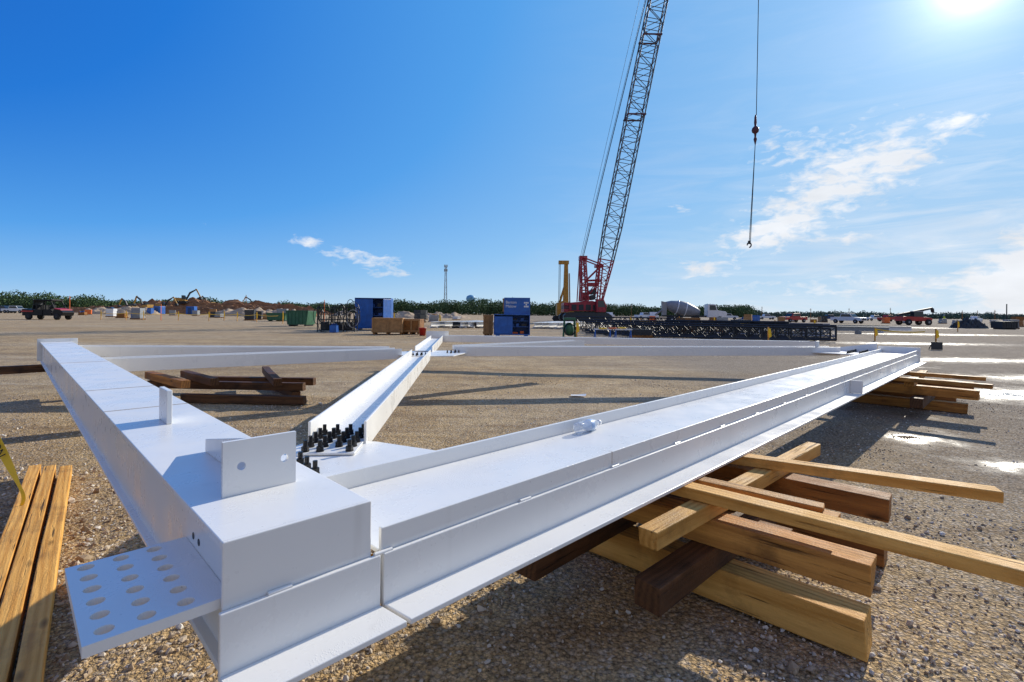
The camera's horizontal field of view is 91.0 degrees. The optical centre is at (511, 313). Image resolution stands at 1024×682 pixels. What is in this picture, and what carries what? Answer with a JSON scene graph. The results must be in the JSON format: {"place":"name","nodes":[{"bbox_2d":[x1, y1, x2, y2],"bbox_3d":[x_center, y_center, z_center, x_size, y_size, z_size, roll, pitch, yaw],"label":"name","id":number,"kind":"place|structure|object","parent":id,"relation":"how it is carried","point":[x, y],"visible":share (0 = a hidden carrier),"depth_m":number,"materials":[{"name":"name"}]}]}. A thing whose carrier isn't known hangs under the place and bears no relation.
{"place":"outdoors","nodes":[
{"label":"outdoors","id":0,"kind":"place"},
{"bbox_2d":[213,376,315,384],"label":"timber","id":1,"kind":"object","parent":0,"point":[309,380],"visible":0.5,"depth_m":7.67,"materials":[{"name":"wood"}]},
{"bbox_2d":[0,311,1023,681],"bbox_3d":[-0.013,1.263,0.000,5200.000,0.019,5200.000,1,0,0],"label":"ground","id":2,"kind":"structure","parent":0,"point":[994,357],"depth_m":3.81,"materials":[{"name":"gravel"}]},
{"bbox_2d":[1,306,23,312],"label":"pickup truck","id":3,"kind":"object","parent":2,"relation":"on","point":[11,309],"visible":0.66,"depth_m":124.13,"materials":[{"name":"metal"}]},
{"bbox_2d":[0,464,40,602],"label":"plank","id":4,"kind":"object","parent":2,"relation":"on","point":[11,535],"visible":0.85,"depth_m":2.73,"materials":[{"name":"brown wood"}]},
{"bbox_2d":[0,438,25,505],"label":"caution tape","id":5,"kind":"object","parent":4,"relation":"on","point":[5,457],"visible":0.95,"depth_m":3.03,"materials":[{"name":"yellow plastic"}]},
{"bbox_2d":[0,465,55,681],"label":"plank","id":6,"kind":"object","parent":2,"relation":"on","point":[13,603],"visible":1,"depth_m":2.19,"materials":[{"name":"brown wood"}]},
{"bbox_2d":[13,465,71,681],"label":"plank","id":7,"kind":"object","parent":2,"relation":"on","point":[31,663],"visible":1,"depth_m":2.08,"materials":[{"name":"brown wood"}]},
{"bbox_2d":[21,299,73,319],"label":"utility cart","id":8,"kind":"object","parent":2,"relation":"on","point":[40,309],"visible":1,"depth_m":55.27,"materials":[{"name":"black metal"}]},
{"bbox_2d":[0,289,106,308],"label":"woodland","id":9,"kind":"object","parent":2,"relation":"on","point":[14,299],"visible":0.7,"depth_m":262.89,"materials":[{"name":"green plant"}]},
{"bbox_2d":[67,306,109,311],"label":"earth mound","id":10,"kind":"object","parent":2,"relation":"on","point":[74,309],"visible":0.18,"depth_m":162.67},
{"bbox_2d":[84,307,107,313],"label":"gravel pile","id":11,"kind":"object","parent":2,"relation":"on","point":[100,310],"visible":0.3,"depth_m":123.56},
{"bbox_2d":[105,309,116,316],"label":"material pallet","id":12,"kind":"object","parent":2,"relation":"on","point":[112,312],"visible":0.94,"depth_m":80.02,"materials":[{"name":"white paint"}]},
{"bbox_2d":[104,306,145,314],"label":"gravel pile","id":13,"kind":"object","parent":2,"relation":"on","point":[124,309],"visible":0.36,"depth_m":118.41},
{"bbox_2d":[130,308,145,319],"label":"material pallet","id":14,"kind":"object","parent":2,"relation":"on","point":[138,315],"visible":0.94,"depth_m":61.81,"materials":[{"name":"metal"}]},
{"bbox_2d":[132,296,153,307],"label":"excavator","id":15,"kind":"object","parent":2,"relation":"on","point":[146,304],"visible":0.8,"depth_m":140.33,"materials":[{"name":"metal"}]},
{"bbox_2d":[78,297,223,306],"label":"woodland","id":16,"kind":"object","parent":2,"relation":"on","point":[115,302],"visible":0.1,"depth_m":283.79,"materials":[{"name":"green plant"}]},
{"bbox_2d":[153,306,164,313],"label":"portable toilet","id":17,"kind":"object","parent":2,"relation":"on","point":[160,309],"visible":0.8,"depth_m":124.24,"materials":[{"name":"blue paint"}]},
{"bbox_2d":[137,297,238,306],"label":"earth mound","id":18,"kind":"object","parent":2,"relation":"on","point":[191,300],"visible":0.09,"depth_m":163.85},
{"bbox_2d":[174,289,201,303],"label":"excavator","id":19,"kind":"object","parent":18,"relation":"on","point":[183,299],"visible":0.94,"depth_m":159.18,"materials":[{"name":"metal"}]},
{"bbox_2d":[186,306,196,313],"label":"portable toilet","id":20,"kind":"object","parent":2,"relation":"on","point":[189,309],"visible":0.68,"depth_m":124.19,"materials":[{"name":"blue paint"}]},
{"bbox_2d":[165,301,243,313],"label":"earth mound","id":21,"kind":"object","parent":2,"relation":"on","point":[203,307],"visible":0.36,"depth_m":148.18,"materials":[{"name":"soil"}]},
{"bbox_2d":[155,297,177,305],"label":"excavator","id":22,"kind":"object","parent":21,"relation":"on","point":[164,304],"visible":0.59,"depth_m":150.13,"materials":[{"name":"metal"}]},
{"bbox_2d":[225,307,252,315],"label":"gravel pile","id":23,"kind":"object","parent":2,"relation":"on","point":[240,311],"visible":0.32,"depth_m":108.39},
{"bbox_2d":[180,393,306,404],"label":"timber","id":24,"kind":"object","parent":2,"relation":"on","point":[243,399],"visible":0.97,"depth_m":6.74,"materials":[{"name":"wood"}]},
{"bbox_2d":[244,310,255,320],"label":"material pallet","id":25,"kind":"object","parent":2,"relation":"on","point":[252,317],"visible":0.98,"depth_m":62.36,"materials":[{"name":"metal"}]},
{"bbox_2d":[219,299,284,308],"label":"earth mound","id":26,"kind":"object","parent":2,"relation":"on","point":[231,302],"visible":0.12,"depth_m":168.25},
{"bbox_2d":[242,305,279,310],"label":"earth mound","id":27,"kind":"object","parent":2,"relation":"on","point":[252,307],"visible":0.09,"depth_m":153.45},
{"bbox_2d":[266,313,286,320],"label":"dumpster","id":28,"kind":"object","parent":2,"relation":"on","point":[274,316],"visible":0.85,"depth_m":59.30,"materials":[{"name":"green paint"}]},
{"bbox_2d":[249,300,312,308],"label":"earth mound","id":29,"kind":"object","parent":2,"relation":"on","point":[256,302],"visible":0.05,"depth_m":173.40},
{"bbox_2d":[277,391,300,395],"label":"timber","id":30,"kind":"object","parent":2,"relation":"on","point":[297,393],"visible":0.2,"depth_m":7.14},
{"bbox_2d":[147,380,305,390],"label":"timber","id":31,"kind":"object","parent":30,"relation":"on","point":[249,385],"visible":0.66,"depth_m":7.15,"materials":[{"name":"wood"}]},
{"bbox_2d":[145,371,189,388],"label":"timber","id":32,"kind":"object","parent":31,"relation":"on","point":[174,381],"visible":1,"depth_m":6.77,"materials":[{"name":"wood"}]},
{"bbox_2d":[180,370,218,385],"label":"timber","id":33,"kind":"object","parent":31,"relation":"on","point":[200,378],"visible":1,"depth_m":7.00,"materials":[{"name":"wood"}]},
{"bbox_2d":[262,366,281,385],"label":"timber","id":34,"kind":"object","parent":31,"relation":"on","point":[273,378],"visible":1,"depth_m":7.12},
{"bbox_2d":[242,300,353,312],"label":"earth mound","id":35,"kind":"object","parent":2,"relation":"on","point":[314,306],"visible":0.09,"depth_m":294.41,"materials":[{"name":"soil"}]},
{"bbox_2d":[285,310,315,325],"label":"dumpster","id":36,"kind":"object","parent":2,"relation":"on","point":[299,317],"visible":0.98,"depth_m":41.32,"materials":[{"name":"green paint"}]},
{"bbox_2d":[277,304,333,314],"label":"earth mound","id":37,"kind":"object","parent":2,"relation":"on","point":[290,306],"visible":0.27,"depth_m":169.53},
{"bbox_2d":[278,299,352,306],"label":"woodland","id":38,"kind":"object","parent":2,"relation":"on","point":[297,303],"visible":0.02,"depth_m":332.33,"materials":[{"name":"green plant"}]},
{"bbox_2d":[330,324,338,331],"bbox_3d":[-10.430,0.876,29.497,0.400,0.495,0.405,1,0,0],"label":"power unit","id":39,"kind":"object","parent":2,"relation":"on","point":[334,328],"visible":1,"depth_m":29.30,"materials":[{"name":"blue paint"}]},
{"bbox_2d":[313,299,359,331],"bbox_3d":[-10.652,0.140,30.891,2.804,2.003,1.093,1,0,-5],"label":"hose rack","id":40,"kind":"object","parent":2,"relation":"on","point":[347,325],"visible":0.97,"depth_m":30.55,"materials":[{"name":"metal"}]},
{"bbox_2d":[355,298,392,329],"bbox_3d":[-9.503,0.058,34.550,2.425,2.190,2.532,1,0,-8],"label":"tool container","id":41,"kind":"object","parent":2,"relation":"on","point":[370,308],"visible":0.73,"depth_m":34.14,"materials":[{"name":"metal"}]},
{"bbox_2d":[355,299,372,327],"bbox_3d":[-10.047,0.028,34.110,1.180,1.960,0.030,1,0,-8],"label":"door","id":42,"kind":"structure","parent":41,"relation":"in","point":[365,305],"depth_m":34.11,"materials":[{"name":"blue paint"}]},
{"bbox_2d":[383,299,390,317],"bbox_3d":[-8.410,0.044,33.888,0.030,1.960,1.008,1,0,17],"label":"door","id":43,"kind":"structure","parent":41,"relation":"in","point":[386,302],"depth_m":33.83,"materials":[{"name":"blue paint"}]},
{"bbox_2d":[371,318,404,334],"bbox_3d":[-6.939,0.719,28.278,1.690,0.920,1.145,1,0,-6],"label":"wooden crate","id":44,"kind":"object","parent":2,"relation":"on","point":[387,326],"visible":0.94,"depth_m":27.74,"materials":[{"name":"brown wood"}]},
{"bbox_2d":[393,311,413,317],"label":"gravel pile","id":45,"kind":"object","parent":2,"relation":"on","point":[404,314],"visible":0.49,"depth_m":106.18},
{"bbox_2d":[402,319,423,333],"bbox_3d":[-5.670,0.762,28.778,1.090,0.860,1.045,1,0,4],"label":"wooden crate","id":46,"kind":"object","parent":2,"relation":"on","point":[411,326],"visible":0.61,"depth_m":28.29,"materials":[{"name":"brown wood"}]},
{"bbox_2d":[414,310,425,321],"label":"material pallet","id":47,"kind":"object","parent":2,"relation":"on","point":[419,314],"visible":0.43,"depth_m":61.08,"materials":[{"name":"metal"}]},
{"bbox_2d":[444,265,447,301],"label":"radio tower","id":48,"kind":"structure","parent":2,"relation":"on","point":[446,271],"depth_m":299.37,"materials":[{"name":"metal"}]},
{"bbox_2d":[430,320,473,327],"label":"steel beam","id":49,"kind":"structure","parent":2,"relation":"on","point":[435,324],"depth_m":41.35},
{"bbox_2d":[442,312,468,317],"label":"gravel pile","id":50,"kind":"object","parent":2,"relation":"on","point":[452,314],"visible":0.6,"depth_m":110.61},
{"bbox_2d":[444,320,482,327],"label":"steel beam","id":51,"kind":"structure","parent":2,"relation":"on","point":[448,324],"depth_m":42.04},
{"bbox_2d":[483,315,492,335],"bbox_3d":[-1.292,0.662,27.477,0.540,1.150,0.945,1,0,0],"label":"wooden crate","id":52,"kind":"object","parent":2,"relation":"on","point":[487,325],"visible":0.99,"depth_m":27.02,"materials":[{"name":"brown wood"}]},
{"bbox_2d":[393,297,582,315],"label":"woodland","id":53,"kind":"object","parent":2,"relation":"on","point":[471,308],"visible":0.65,"depth_m":283.46,"materials":[{"name":"green plant"}]},
{"bbox_2d":[494,298,529,335],"bbox_3d":[-0.002,0.215,26.985,1.904,2.070,1.250,1,0,0],"label":"tool container","id":54,"kind":"object","parent":2,"relation":"on","point":[514,319],"visible":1,"depth_m":26.50,"materials":[{"name":"metal"}]},
{"bbox_2d":[495,316,512,333],"bbox_3d":[-0.437,0.631,26.378,0.938,0.910,0.035,1,0,0],"label":"door","id":55,"kind":"structure","parent":54,"relation":"in","point":[503,325],"depth_m":26.36,"materials":[{"name":"blue paint"}]},
{"bbox_2d":[532,321,557,328],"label":"steel beam","id":56,"kind":"structure","parent":2,"relation":"on","point":[538,325],"depth_m":41.99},
{"bbox_2d":[548,321,572,328],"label":"steel beam","id":57,"kind":"structure","parent":2,"relation":"on","point":[552,325],"depth_m":42.33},
{"bbox_2d":[552,260,573,320],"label":"drill rig","id":58,"kind":"object","parent":2,"relation":"on","point":[565,294],"visible":0.69,"depth_m":83.70,"materials":[{"name":"metal"}]},
{"bbox_2d":[562,318,575,336],"bbox_3d":[2.907,0.755,25.491,0.660,1.052,0.518,1,0,0],"label":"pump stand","id":59,"kind":"object","parent":2,"relation":"on","point":[569,329],"visible":0.98,"depth_m":25.29,"materials":[{"name":"green paint"}]},
{"bbox_2d":[575,316,675,330],"bbox_3d":[8.492,0.805,35.750,8.372,1.063,1.222,1,0,33],"label":"lattice boom section","id":60,"kind":"object","parent":2,"relation":"on","point":[604,318],"visible":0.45,"depth_m":36.14,"materials":[{"name":"metal"}]},
{"bbox_2d":[630,329,652,337],"bbox_3d":[7.108,1.098,27.500,1.200,0.449,1.040,1,0,21],"label":"material pallet","id":61,"kind":"object","parent":2,"relation":"on","point":[640,333],"visible":0.8,"depth_m":27.04,"materials":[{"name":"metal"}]},
{"bbox_2d":[559,0,758,321],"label":"crawler crane","id":62,"kind":"object","parent":2,"relation":"on","point":[592,308],"visible":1,"depth_m":69.82,"materials":[{"name":"metal"}]},
{"bbox_2d":[580,303,754,316],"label":"woodland","id":63,"kind":"object","parent":2,"relation":"on","point":[623,310],"visible":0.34,"depth_m":301.82,"materials":[{"name":"green plant"}]},
{"bbox_2d":[582,319,789,335],"bbox_3d":[10.041,0.911,30.800,12.177,0.883,1.014,1,0,32],"label":"lattice boom section","id":64,"kind":"object","parent":2,"relation":"on","point":[583,320],"visible":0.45,"depth_m":31.15,"materials":[{"name":"metal"}]},
{"bbox_2d":[675,318,700,332],"bbox_3d":[10.835,0.825,31.000,1.200,1.072,1.040,1,0,-16],"label":"material pallet","id":65,"kind":"object","parent":2,"relation":"on","point":[685,322],"visible":0.09,"depth_m":30.61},
{"bbox_2d":[655,300,726,319],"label":"cement mixer truck","id":66,"kind":"object","parent":2,"relation":"on","point":[681,309],"visible":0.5,"depth_m":85.26,"materials":[{"name":"metal"}]},
{"bbox_2d":[585,321,836,341],"bbox_3d":[10.091,0.942,27.350,12.726,0.823,0.951,1,0,30],"label":"lattice boom section","id":67,"kind":"object","parent":2,"relation":"on","point":[791,325],"visible":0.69,"depth_m":26.76,"materials":[{"name":"metal"}]},
{"bbox_2d":[588,322,834,336],"bbox_3d":[11.990,1.016,32.300,14.835,0.713,0.817,1,0,30],"label":"lattice boom section","id":68,"kind":"object","parent":2,"relation":"on","point":[823,335],"visible":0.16,"depth_m":30.14,"materials":[{"name":"metal"}]},
{"bbox_2d":[596,323,830,338],"bbox_3d":[10.890,1.030,28.950,12.628,0.663,0.758,1,0,29],"label":"lattice boom section","id":69,"kind":"object","parent":2,"relation":"on","point":[813,328],"visible":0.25,"depth_m":27.72,"materials":[{"name":"metal"}]},
{"bbox_2d":[621,323,807,340],"bbox_3d":[10.040,0.981,25.850,8.869,0.743,0.855,1,0,29],"label":"lattice boom section","id":70,"kind":"object","parent":2,"relation":"on","point":[721,336],"visible":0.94,"depth_m":25.42,"materials":[{"name":"metal"}]},
{"bbox_2d":[624,321,823,334],"bbox_3d":[13.741,0.999,35.000,13.513,0.783,0.897,1,0,31],"label":"lattice boom section","id":71,"kind":"object","parent":2,"relation":"on","point":[787,329],"visible":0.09,"depth_m":31.92,"materials":[{"name":"metal"}]},
{"bbox_2d":[664,320,788,335],"bbox_3d":[11.941,0.890,28.350,6.380,0.963,1.152,1,0,21],"label":"lattice boom section","id":72,"kind":"object","parent":2,"relation":"on","point":[724,321],"visible":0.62,"depth_m":28.11,"materials":[{"name":"metal"}]},
{"bbox_2d":[589,525,871,661],"bbox_3d":[0.755,1.183,2.414,1.591,0.148,0.150,1,0,43],"label":"timber","id":73,"kind":"object","parent":2,"relation":"on","point":[838,622],"visible":0.57,"depth_m":2.04,"materials":[{"name":"brown wood"}]},
{"bbox_2d":[515,494,680,581],"bbox_3d":[0.666,1.055,2.750,0.132,0.105,1.790,1,0,44],"label":"timber","id":74,"kind":"object","parent":73,"relation":"on","point":[543,567],"visible":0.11,"depth_m":2.25,"materials":[{"name":"wood"}]},
{"bbox_2d":[665,495,792,531],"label":"timber","id":75,"kind":"object","parent":74,"relation":"on","point":[768,523],"visible":0.09,"depth_m":2.43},
{"bbox_2d":[634,511,776,616],"bbox_3d":[1.087,1.059,2.437,1.641,0.105,0.116,1,0,-44],"label":"timber","id":76,"kind":"object","parent":73,"relation":"on","point":[667,583],"visible":0.44,"depth_m":1.98,"materials":[{"name":"wood"}]},
{"bbox_2d":[622,496,876,597],"bbox_3d":[0.815,0.944,2.279,1.353,0.114,0.131,1,0,43],"label":"timber","id":77,"kind":"object","parent":76,"relation":"on","point":[842,566],"visible":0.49,"depth_m":1.98,"materials":[{"name":"brown wood"}]},
{"bbox_2d":[704,463,891,522],"bbox_3d":[1.389,0.950,2.902,1.285,0.114,0.132,1,0,43],"label":"timber","id":78,"kind":"object","parent":76,"relation":"on","point":[856,500],"visible":0.47,"depth_m":2.59,"materials":[{"name":"wood"}]},
{"bbox_2d":[638,442,820,550],"bbox_3d":[1.218,0.854,2.548,1.947,0.071,0.083,1,0,-43],"label":"timber","id":79,"kind":"object","parent":78,"relation":"on","point":[658,533],"visible":0.8,"depth_m":2.09,"materials":[{"name":"brown wood"}]},
{"bbox_2d":[726,304,759,316],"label":"woodland","id":80,"kind":"object","parent":2,"relation":"on","point":[740,312],"visible":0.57,"depth_m":298.94,"materials":[{"name":"green plant"}]},
{"bbox_2d":[634,326,889,333],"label":"steel beam","id":81,"kind":"structure","parent":2,"relation":"on","point":[858,330],"depth_m":36.56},
{"bbox_2d":[757,314,775,318],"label":"pickup truck","id":82,"kind":"object","parent":2,"relation":"on","point":[763,316],"visible":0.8,"depth_m":169.08,"materials":[{"name":"metal"}]},
{"bbox_2d":[680,497,887,566],"bbox_3d":[1.386,1.191,3.042,1.420,0.145,0.153,1,0,43],"label":"timber","id":83,"kind":"object","parent":2,"relation":"on","point":[882,555],"visible":0.12,"depth_m":2.62,"materials":[{"name":"wood"}]},
{"bbox_2d":[783,313,807,322],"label":"pickup truck","id":84,"kind":"object","parent":2,"relation":"on","point":[790,317],"visible":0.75,"depth_m":97.28,"materials":[{"name":"red paint"}]},
{"bbox_2d":[830,314,866,323],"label":"pickup truck","id":85,"kind":"object","parent":2,"relation":"on","point":[854,318],"visible":0.99,"depth_m":92.15,"materials":[{"name":"white paint"}]},
{"bbox_2d":[754,310,1023,319],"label":"woodland","id":86,"kind":"object","parent":2,"relation":"on","point":[951,315],"visible":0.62,"depth_m":410.87,"materials":[{"name":"green plant"}]},
{"bbox_2d":[852,393,968,413],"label":"timber","id":87,"kind":"object","parent":2,"relation":"on","point":[939,405],"visible":0.66,"depth_m":6.97,"materials":[{"name":"brown wood"}]},
{"bbox_2d":[910,394,935,408],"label":"timber","id":88,"kind":"object","parent":87,"relation":"on","point":[920,401],"visible":0.42,"depth_m":6.23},
{"bbox_2d":[874,382,979,400],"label":"timber","id":89,"kind":"object","parent":88,"relation":"on","point":[956,393],"visible":0.49,"depth_m":6.34,"materials":[{"name":"brown wood"}]},
{"bbox_2d":[890,376,973,388],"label":"timber","id":90,"kind":"object","parent":88,"relation":"on","point":[937,384],"visible":0.12,"depth_m":7.02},
{"bbox_2d":[904,370,927,386],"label":"timber","id":91,"kind":"object","parent":90,"relation":"on","point":[910,384],"visible":0.44,"depth_m":6.40,"materials":[{"name":"brown wood"}]},
{"bbox_2d":[893,377,993,388],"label":"timber","id":92,"kind":"object","parent":91,"relation":"on","point":[950,383],"visible":0.56,"depth_m":5.99,"materials":[{"name":"brown wood"}]},
{"bbox_2d":[904,371,985,380],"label":"timber","id":93,"kind":"object","parent":91,"relation":"on","point":[953,376],"visible":0.49,"depth_m":6.67,"materials":[{"name":"brown wood"}]},
{"bbox_2d":[37,331,926,681],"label":"steel truss","id":94,"kind":"object","parent":93,"relation":"on","point":[253,561],"visible":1,"depth_m":1.70,"materials":[{"name":"metal"}]},
{"bbox_2d":[583,419,601,430],"bbox_3d":[0.400,0.585,2.623,0.061,0.061,0.203,1,0,43],"label":"water bottle","id":95,"kind":"object","parent":94,"relation":"on","point":[589,425],"visible":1,"depth_m":2.62,"materials":[{"name":"plastic"}]},
{"bbox_2d":[868,390,956,401],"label":"timber","id":96,"kind":"object","parent":2,"relation":"on","point":[909,395],"visible":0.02,"depth_m":7.71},
{"bbox_2d":[894,307,936,324],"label":"telehandler","id":97,"kind":"object","parent":2,"relation":"on","point":[917,317],"visible":0.98,"depth_m":79.13,"materials":[{"name":"red paint"}]},
{"bbox_2d":[949,316,988,328],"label":"tarp pile","id":98,"kind":"object","parent":2,"relation":"on","point":[968,323],"visible":0.81,"depth_m":59.39,"materials":[{"name":"fabric"}]},
{"bbox_2d":[991,321,1017,328],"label":"dumpster","id":99,"kind":"object","parent":2,"relation":"on","point":[1004,324],"visible":0.98,"depth_m":56.30,"materials":[{"name":"metal"}]},
{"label":"marker stake","id":100,"kind":"object","parent":2,"relation":"on","visible":0},
{"bbox_2d":[105,313,263,315],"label":"barrier tape","id":101,"kind":"object","parent":100,"relation":"attached to","point":[190,314],"visible":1,"depth_m":57.06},
{"bbox_2d":[0,0,1023,316],"label":"sky","id":102,"kind":"structure","parent":0,"point":[334,152],"materials":[{"name":"blue"}]},
{"bbox_2d":[764,325,911,332],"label":"steel beam","id":103,"kind":"structure","parent":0,"point":[899,328],"depth_m":39.31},
{"bbox_2d":[929,342,942,349],"bbox_3d":[16.466,1.272,19.572,0.440,0.307,0.183,1,0,0],"label":"concrete block","id":104,"kind":"object","parent":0,"point":[936,345],"visible":1,"depth_m":19.48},
{"bbox_2d":[1010,317,1023,326],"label":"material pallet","id":105,"kind":"object","parent":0,"point":[1021,321],"visible":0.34,"depth_m":74.58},
{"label":"timber","id":106,"kind":"object","parent":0,"visible":0},
{"bbox_2d":[764,499,840,517],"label":"timber","id":107,"kind":"object","parent":106,"relation":"on","point":[832,513],"visible":0.09,"depth_m":2.00,"materials":[{"name":"brown wood"}]},
{"bbox_2d":[693,476,824,512],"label":"timber","id":108,"kind":"object","parent":107,"relation":"on","point":[807,504],"visible":0.44,"depth_m":2.14,"materials":[{"name":"brown wood"}]},
{"bbox_2d":[669,482,1023,586],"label":"timber","id":109,"kind":"object","parent":106,"relation":"on","point":[999,568],"visible":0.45,"depth_m":1.77,"materials":[{"name":"brown wood"}]},
{"bbox_2d":[729,453,1003,502],"bbox_3d":[1.424,0.794,2.632,1.681,0.050,0.088,1,0,30],"label":"timber","id":110,"kind":"object","parent":106,"relation":"on","point":[951,488],"visible":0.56,"depth_m":2.41,"materials":[{"name":"brown wood"}]},
{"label":"timber","id":111,"kind":"object","parent":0,"visible":0},
{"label":"timber","id":112,"kind":"object","parent":111,"relation":"on","visible":0},
{"bbox_2d":[0,364,45,374],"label":"timber","id":113,"kind":"object","parent":112,"relation":"on","point":[18,369],"visible":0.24,"depth_m":6.62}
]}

